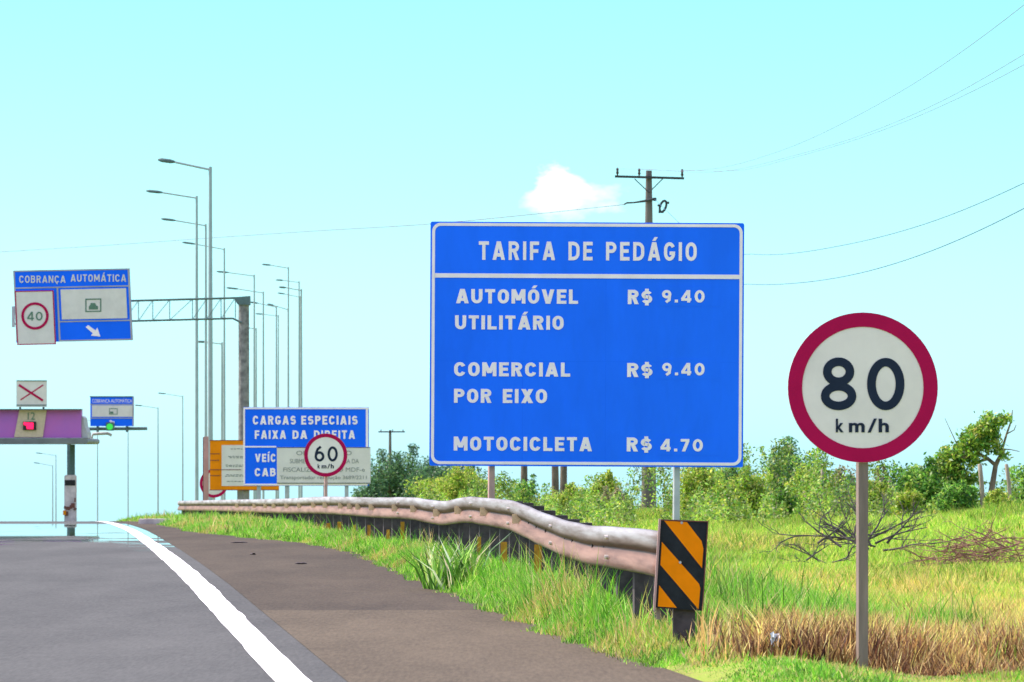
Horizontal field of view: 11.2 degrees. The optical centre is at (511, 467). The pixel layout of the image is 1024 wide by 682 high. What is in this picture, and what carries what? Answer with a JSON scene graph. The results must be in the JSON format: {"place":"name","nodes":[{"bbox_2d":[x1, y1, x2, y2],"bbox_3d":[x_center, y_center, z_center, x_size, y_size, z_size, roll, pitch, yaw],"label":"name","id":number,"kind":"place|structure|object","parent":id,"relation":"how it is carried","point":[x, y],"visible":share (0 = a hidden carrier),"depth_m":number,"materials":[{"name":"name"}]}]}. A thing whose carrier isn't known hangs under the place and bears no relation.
{"place":"outdoors","nodes":[
{"label":"outdoors","id":0,"kind":"place"},
{"bbox_2d":[0,521,347,681],"bbox_3d":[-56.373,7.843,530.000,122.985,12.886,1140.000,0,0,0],"label":"road","id":1,"kind":"structure","parent":0,"point":[88,601],"depth_m":48.64,"materials":[{"name":"grey asphalt"}]},
{"bbox_2d":[98,521,311,681],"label":"edge line","id":2,"kind":"object","parent":1,"relation":"on","point":[273,662],"visible":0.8,"depth_m":47.55,"materials":[{"name":"white paint"}]},
{"bbox_2d":[114,521,481,609],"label":"shoulder","id":3,"kind":"object","parent":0,"point":[270,575],"visible":0.88,"depth_m":66.79},
{"bbox_2d":[139,519,170,523],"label":"concrete kerb","id":4,"kind":"structure","parent":3,"relation":"on","point":[149,521],"depth_m":137.75,"materials":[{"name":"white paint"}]},
{"bbox_2d":[261,610,702,681],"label":"shoulder","id":5,"kind":"object","parent":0,"point":[415,646],"visible":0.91,"depth_m":39.74},
{"bbox_2d":[0,0,1023,520],"label":"sky","id":6,"kind":"structure","parent":0,"point":[313,116],"materials":[{"name":"blue"}]},
{"bbox_2d":[117,506,1023,681],"bbox_3d":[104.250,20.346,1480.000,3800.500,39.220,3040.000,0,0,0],"label":"ground","id":7,"kind":"structure","parent":0,"point":[701,676],"depth_m":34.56,"materials":[{"name":"green plant"}]},
{"bbox_2d":[34,462,52,520],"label":"street lamp","id":8,"kind":"object","parent":7,"relation":"on","point":[52,487],"visible":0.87,"depth_m":639.94,"materials":[{"name":"metal"}]},
{"bbox_2d":[38,453,56,520],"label":"street lamp","id":9,"kind":"object","parent":7,"relation":"on","point":[55,489],"visible":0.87,"depth_m":619.97,"materials":[{"name":"metal"}]},
{"bbox_2d":[0,409,99,474],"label":"toll canopy","id":10,"kind":"object","parent":7,"relation":"on","point":[43,426],"visible":0.99,"depth_m":330.00,"materials":[{"name":"metal"}]},
{"bbox_2d":[16,380,46,408],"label":"lane closed sign","id":11,"kind":"object","parent":10,"relation":"on","point":[31,393],"visible":1,"depth_m":329.74,"materials":[{"name":"metal"}]},
{"bbox_2d":[63,475,76,520],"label":"toll island pillar","id":12,"kind":"structure","parent":7,"relation":"on","point":[70,499],"depth_m":331.65,"materials":[{"name":"white metal"}]},
{"bbox_2d":[87,420,97,520],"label":"street lamp","id":13,"kind":"object","parent":7,"relation":"on","point":[97,478],"visible":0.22,"depth_m":539.94,"materials":[{"name":"metal"}]},
{"bbox_2d":[67,396,146,474],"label":"overhead lane sign","id":14,"kind":"object","parent":7,"relation":"on","point":[110,413],"visible":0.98,"depth_m":344.94,"materials":[{"name":"metal"}]},
{"bbox_2d":[127,426,128,517],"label":"street lamp","id":15,"kind":"object","parent":7,"relation":"on","point":[128,480],"visible":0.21,"depth_m":519.97,"materials":[{"name":"metal"}]},
{"bbox_2d":[12,268,250,499],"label":"overhead sign gantry","id":16,"kind":"object","parent":7,"relation":"on","point":[55,306],"visible":1,"depth_m":181.67,"materials":[{"name":"metal"}]},
{"bbox_2d":[135,405,158,514],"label":"street lamp","id":17,"kind":"object","parent":7,"relation":"on","point":[157,456],"visible":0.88,"depth_m":439.96,"materials":[{"name":"metal"}]},
{"bbox_2d":[159,393,183,500],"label":"street lamp","id":18,"kind":"object","parent":7,"relation":"on","point":[182,442],"visible":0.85,"depth_m":419.95,"materials":[{"name":"metal"}]},
{"bbox_2d":[146,190,198,499],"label":"street lamp","id":19,"kind":"object","parent":7,"relation":"on","point":[196,366],"visible":0.88,"depth_m":206.94,"materials":[{"name":"metal"}]},
{"bbox_2d":[161,218,206,436],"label":"street lamp","id":20,"kind":"object","parent":7,"relation":"on","point":[205,376],"visible":0.74,"depth_m":225.95,"materials":[{"name":"metal"}]},
{"bbox_2d":[158,158,212,499],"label":"street lamp","id":21,"kind":"object","parent":7,"relation":"on","point":[210,366],"visible":0.88,"depth_m":195.93,"materials":[{"name":"metal"}]},
{"bbox_2d":[182,242,225,499],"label":"street lamp","id":22,"kind":"object","parent":7,"relation":"on","point":[224,429],"visible":0.69,"depth_m":247.96,"materials":[{"name":"metal"}]},
{"bbox_2d":[203,437,208,499],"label":"slender post","id":23,"kind":"object","parent":7,"relation":"on","point":[205,468],"visible":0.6,"depth_m":177.93,"materials":[{"name":"grey metal"}]},
{"bbox_2d":[198,341,222,499],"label":"street lamp","id":24,"kind":"object","parent":7,"relation":"on","point":[221,496],"visible":0.48,"depth_m":419.91,"materials":[{"name":"metal"}]},
{"bbox_2d":[200,470,225,499],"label":"prohibition sign","id":25,"kind":"object","parent":7,"relation":"on","point":[213,494],"visible":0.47,"depth_m":189.98,"materials":[{"name":"metal"}]},
{"bbox_2d":[216,271,254,498],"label":"street lamp","id":26,"kind":"object","parent":7,"relation":"on","point":[253,340],"visible":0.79,"depth_m":275.96,"materials":[{"name":"metal"}]},
{"bbox_2d":[209,440,278,499],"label":"information sign","id":27,"kind":"object","parent":7,"relation":"on","point":[226,464],"visible":0.45,"depth_m":175.97,"materials":[{"name":"metal"}]},
{"bbox_2d":[226,287,264,498],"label":"street lamp","id":28,"kind":"object","parent":7,"relation":"on","point":[263,494],"visible":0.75,"depth_m":289.96,"materials":[{"name":"metal"}]},
{"bbox_2d":[249,327,256,498],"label":"street lamp","id":29,"kind":"object","parent":7,"relation":"on","point":[255,379],"visible":0.34,"depth_m":519.93,"materials":[{"name":"metal"}]},
{"bbox_2d":[251,301,276,498],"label":"street lamp","id":30,"kind":"object","parent":7,"relation":"on","point":[275,368],"visible":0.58,"depth_m":344.95,"materials":[{"name":"metal"}]},
{"bbox_2d":[256,313,278,498],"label":"street lamp","id":31,"kind":"object","parent":7,"relation":"on","point":[278,375],"visible":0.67,"depth_m":399.95,"materials":[{"name":"metal"}]},
{"bbox_2d":[262,264,288,406],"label":"street lamp","id":32,"kind":"object","parent":7,"relation":"on","point":[287,338],"visible":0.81,"depth_m":349.95,"materials":[{"name":"metal"}]},
{"bbox_2d":[267,303,287,326],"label":"street lamp","id":33,"kind":"object","parent":7,"relation":"on","point":[282,308],"visible":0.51,"depth_m":389.96,"materials":[{"name":"metal"}]},
{"bbox_2d":[276,279,299,497],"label":"street lamp","id":34,"kind":"object","parent":7,"relation":"on","point":[298,282],"visible":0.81,"depth_m":399.95,"materials":[{"name":"metal"}]},
{"bbox_2d":[279,286,302,497],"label":"street lamp","id":35,"kind":"object","parent":7,"relation":"on","point":[301,491],"visible":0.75,"depth_m":384.94,"materials":[{"name":"metal"}]},
{"bbox_2d":[243,407,370,498],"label":"lane guidance sign","id":36,"kind":"object","parent":7,"relation":"on","point":[276,440],"visible":0.76,"depth_m":149.97,"materials":[{"name":"blue metal"}]},
{"bbox_2d":[304,433,346,496],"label":"speed limit sign","id":37,"kind":"object","parent":7,"relation":"on","point":[325,455],"visible":0.98,"depth_m":120.99,"materials":[{"name":"white metal"}]},
{"bbox_2d":[350,477,390,497],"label":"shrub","id":38,"kind":"object","parent":7,"relation":"on","point":[372,491],"visible":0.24,"depth_m":299.98,"materials":[{"name":"green plant"}]},
{"bbox_2d":[356,442,425,496],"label":"tree","id":39,"kind":"object","parent":7,"relation":"on","point":[397,468],"visible":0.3,"depth_m":328.75,"materials":[{"name":"green plant"}]},
{"bbox_2d":[378,429,404,469],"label":"utility pole","id":40,"kind":"object","parent":7,"relation":"on","point":[390,445],"visible":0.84,"depth_m":399.90,"materials":[{"name":"brown wood"}]},
{"bbox_2d":[178,496,672,625],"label":"guardrail","id":41,"kind":"object","parent":7,"relation":"on","point":[629,553],"visible":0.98,"depth_m":63.90,"materials":[{"name":"metal"}]},
{"bbox_2d":[392,455,497,496],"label":"tree","id":42,"kind":"object","parent":7,"relation":"on","point":[429,471],"visible":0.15,"depth_m":299.38,"materials":[{"name":"green plant"}]},
{"bbox_2d":[388,533,508,589],"bbox_3d":[-0.711,1.061,59.984,1.556,0.757,1.634,0,0,0],"label":"grass tussock","id":43,"kind":"object","parent":7,"relation":"on","point":[434,574],"depth_m":59.79,"materials":[{"name":"green plant"}]},
{"bbox_2d":[404,466,497,500],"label":"tree","id":44,"kind":"object","parent":7,"relation":"on","point":[451,486],"visible":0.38,"depth_m":189.30,"materials":[{"name":"green plant"}]},
{"bbox_2d":[504,474,538,502],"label":"shrub","id":45,"kind":"object","parent":7,"relation":"on","point":[532,491],"visible":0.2,"depth_m":142.00,"materials":[{"name":"green plant"}]},
{"bbox_2d":[521,466,527,484],"bbox_3d":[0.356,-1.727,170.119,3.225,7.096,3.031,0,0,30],"label":"post","id":46,"kind":"object","parent":7,"relation":"on","point":[524,475],"depth_m":169.92,"materials":[{"name":"brown wood"}]},
{"bbox_2d":[524,580,577,602],"bbox_3d":[0.457,1.207,49.024,0.889,0.389,1.046,0,0,-43],"label":"grass tussock","id":47,"kind":"object","parent":7,"relation":"on","point":[547,587],"depth_m":49.03,"materials":[{"name":"green plant"}]},
{"bbox_2d":[552,466,558,494],"bbox_3d":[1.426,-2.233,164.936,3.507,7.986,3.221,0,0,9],"label":"post","id":48,"kind":"object","parent":7,"relation":"on","point":[555,477],"depth_m":164.92,"materials":[{"name":"brown wood"}]},
{"bbox_2d":[560,466,566,502],"bbox_3d":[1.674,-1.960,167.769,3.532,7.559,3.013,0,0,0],"label":"post","id":49,"kind":"object","parent":7,"relation":"on","point":[563,475],"depth_m":167.92,"materials":[{"name":"brown wood"}]},
{"bbox_2d":[548,482,582,507],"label":"shrub","id":50,"kind":"object","parent":7,"relation":"on","point":[572,489],"visible":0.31,"depth_m":137.83,"materials":[{"name":"green plant"}]},
{"bbox_2d":[429,221,743,519],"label":"toll fare sign","id":51,"kind":"object","parent":7,"relation":"on","point":[605,344],"visible":1,"depth_m":74.98,"materials":[{"name":"metal"}]},
{"bbox_2d":[584,485,624,504],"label":"shrub","id":52,"kind":"object","parent":7,"relation":"on","point":[616,489],"visible":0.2,"depth_m":127.93,"materials":[{"name":"green plant"}]},
{"bbox_2d":[585,469,625,498],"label":"shrub","id":53,"kind":"object","parent":7,"relation":"on","point":[608,480],"visible":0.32,"depth_m":129.90,"materials":[{"name":"green plant"}]},
{"bbox_2d":[615,168,683,509],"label":"utility pole","id":54,"kind":"object","parent":7,"relation":"on","point":[649,199],"visible":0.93,"depth_m":179.80,"materials":[{"name":"grey concrete"}]},
{"bbox_2d":[3,204,623,251],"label":"power line","id":55,"kind":"object","parent":54,"relation":"attached to","point":[325,230],"visible":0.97,"depth_m":216.29,"materials":[{"name":"metal"}]},
{"bbox_2d":[637,5,1023,170],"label":"power line","id":56,"kind":"object","parent":54,"relation":"attached to","point":[857,115],"visible":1,"depth_m":117.58,"materials":[{"name":"metal"}]},
{"bbox_2d":[650,54,1023,172],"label":"power line","id":57,"kind":"object","parent":54,"relation":"attached to","point":[876,129],"visible":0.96,"depth_m":120.97,"materials":[{"name":"metal"}]},
{"bbox_2d":[661,183,1023,254],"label":"power line","id":58,"kind":"object","parent":54,"relation":"attached to","point":[873,238],"visible":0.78,"depth_m":131.10,"materials":[{"name":"black metal"}]},
{"bbox_2d":[697,65,1022,170],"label":"power line","id":59,"kind":"object","parent":54,"relation":"attached to","point":[886,128],"visible":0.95,"depth_m":123.13,"materials":[{"name":"metal"}]},
{"bbox_2d":[744,208,1023,284],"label":"power line","id":60,"kind":"object","parent":54,"relation":"attached to","point":[890,264],"visible":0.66,"depth_m":126.89,"materials":[{"name":"black metal"}]},
{"bbox_2d":[653,519,708,643],"bbox_3d":[1.250,1.041,38.557,0.409,1.325,0.175,0,0,0],"label":"hazard marker","id":61,"kind":"object","parent":7,"relation":"on","point":[680,569],"visible":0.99,"depth_m":38.49,"materials":[{"name":"metal"}]},
{"bbox_2d":[680,467,723,513],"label":"shrub","id":62,"kind":"object","parent":7,"relation":"on","point":[693,478],"visible":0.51,"depth_m":121.79,"materials":[{"name":"green plant"}]},
{"bbox_2d":[415,438,1023,527],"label":"undergrowth","id":63,"kind":"object","parent":7,"relation":"on","point":[599,512],"visible":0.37,"depth_m":113.47,"materials":[{"name":"green plant"}]},
{"bbox_2d":[706,473,739,515],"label":"shrub","id":64,"kind":"object","parent":7,"relation":"on","point":[722,484],"visible":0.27,"depth_m":118.81,"materials":[{"name":"green plant"}]},
{"bbox_2d":[711,457,761,494],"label":"shrub","id":65,"kind":"object","parent":7,"relation":"on","point":[735,471],"visible":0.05,"depth_m":127.84,"materials":[{"name":"green plant"}]},
{"bbox_2d":[729,465,776,521],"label":"shrub","id":66,"kind":"object","parent":7,"relation":"on","point":[757,485],"visible":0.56,"depth_m":116.86,"materials":[{"name":"green plant"}]},
{"bbox_2d":[764,481,800,518],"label":"shrub","id":67,"kind":"object","parent":7,"relation":"on","point":[792,503],"visible":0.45,"depth_m":114.89,"materials":[{"name":"green plant"}]},
{"bbox_2d":[760,436,828,513],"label":"shrub","id":68,"kind":"object","parent":7,"relation":"on","point":[789,440],"visible":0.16,"depth_m":125.68,"materials":[{"name":"green plant"}]},
{"bbox_2d":[571,497,1023,681],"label":"field grass","id":69,"kind":"structure","parent":7,"relation":"on","point":[993,580],"depth_m":73.23,"materials":[{"name":"green plant"}]},
{"bbox_2d":[780,462,833,512],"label":"shrub","id":70,"kind":"object","parent":7,"relation":"on","point":[797,474],"visible":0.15,"depth_m":120.86,"materials":[{"name":"green plant"}]},
{"bbox_2d":[820,469,823,511],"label":"fence post","id":71,"kind":"object","parent":7,"relation":"on","point":[822,473],"visible":0.26,"depth_m":115.97,"materials":[{"name":"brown wood"}]},
{"bbox_2d":[772,528,871,564],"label":"fallen branch","id":72,"kind":"object","parent":7,"relation":"on","point":[815,552],"visible":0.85,"depth_m":71.01,"materials":[{"name":"brown wood"}]},
{"bbox_2d":[825,464,855,487],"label":"shrub","id":73,"kind":"object","parent":7,"relation":"on","point":[839,472],"visible":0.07,"depth_m":131.84,"materials":[{"name":"green plant"}]},
{"bbox_2d":[832,474,855,514],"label":"shrub","id":74,"kind":"object","parent":7,"relation":"on","point":[849,478],"visible":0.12,"depth_m":118.89,"materials":[{"name":"green plant"}]},
{"bbox_2d":[670,590,1023,676],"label":"dry grass","id":75,"kind":"structure","parent":7,"relation":"on","point":[898,650],"depth_m":37.01,"materials":[{"name":"beige plant"}]},
{"bbox_2d":[770,632,779,649],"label":"litter","id":76,"kind":"object","parent":75,"relation":"on","point":[773,635],"visible":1,"depth_m":35.18,"materials":[{"name":"white plastic"}]},
{"bbox_2d":[750,468,968,554],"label":"fallen branch","id":77,"kind":"object","parent":7,"relation":"on","point":[835,529],"visible":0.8,"depth_m":76.03,"materials":[{"name":"brown wood"}]},
{"bbox_2d":[788,312,937,668],"bbox_3d":[2.360,0.409,35.051,1.011,2.909,0.123,0,0,0],"label":"speed limit sign","id":78,"kind":"object","parent":7,"relation":"on","point":[862,389],"visible":1,"depth_m":34.99,"materials":[{"name":"white metal"}]},
{"bbox_2d":[868,479,892,514],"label":"shrub","id":79,"kind":"object","parent":7,"relation":"on","point":[879,486],"visible":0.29,"depth_m":121.81,"materials":[{"name":"green plant"}]},
{"bbox_2d":[872,465,896,488],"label":"shrub","id":80,"kind":"object","parent":7,"relation":"on","point":[883,468],"depth_m":130.01,"materials":[{"name":"green plant"}]},
{"bbox_2d":[890,481,925,516],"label":"shrub","id":81,"kind":"object","parent":7,"relation":"on","point":[905,497],"visible":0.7,"depth_m":105.88,"materials":[{"name":"green plant"}]},
{"bbox_2d":[875,451,968,514],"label":"shrub","id":82,"kind":"object","parent":7,"relation":"on","point":[927,483],"visible":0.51,"depth_m":111.61,"materials":[{"name":"green plant"}]},
{"bbox_2d":[930,479,981,512],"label":"shrub","id":83,"kind":"object","parent":7,"relation":"on","point":[960,495],"visible":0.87,"depth_m":107.92,"materials":[{"name":"green plant"}]},
{"bbox_2d":[892,513,1023,567],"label":"brush pile","id":84,"kind":"object","parent":7,"relation":"on","point":[963,543],"visible":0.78,"depth_m":67.93,"materials":[{"name":"brown wood"}]},
{"bbox_2d":[923,409,1019,491],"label":"tree","id":85,"kind":"object","parent":7,"relation":"on","point":[972,444],"visible":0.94,"depth_m":111.82,"materials":[{"name":"green plant"}]},
{"bbox_2d":[978,464,984,506],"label":"fence post","id":86,"kind":"object","parent":7,"relation":"on","point":[981,479],"visible":0.69,"depth_m":107.96,"materials":[{"name":"grey wood"}]},
{"bbox_2d":[982,488,1015,508],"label":"shrub","id":87,"kind":"object","parent":7,"relation":"on","point":[995,495],"visible":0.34,"depth_m":105.94,"materials":[{"name":"green plant"}]},
{"bbox_2d":[1005,464,1011,500],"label":"fence post","id":88,"kind":"object","parent":7,"relation":"on","point":[1008,479],"visible":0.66,"depth_m":107.97,"materials":[{"name":"grey wood"}]},
{"bbox_2d":[1009,463,1023,502],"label":"shrub","id":89,"kind":"object","parent":7,"relation":"on","point":[1018,472],"visible":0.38,"depth_m":117.82,"materials":[{"name":"green plant"}]}
]}

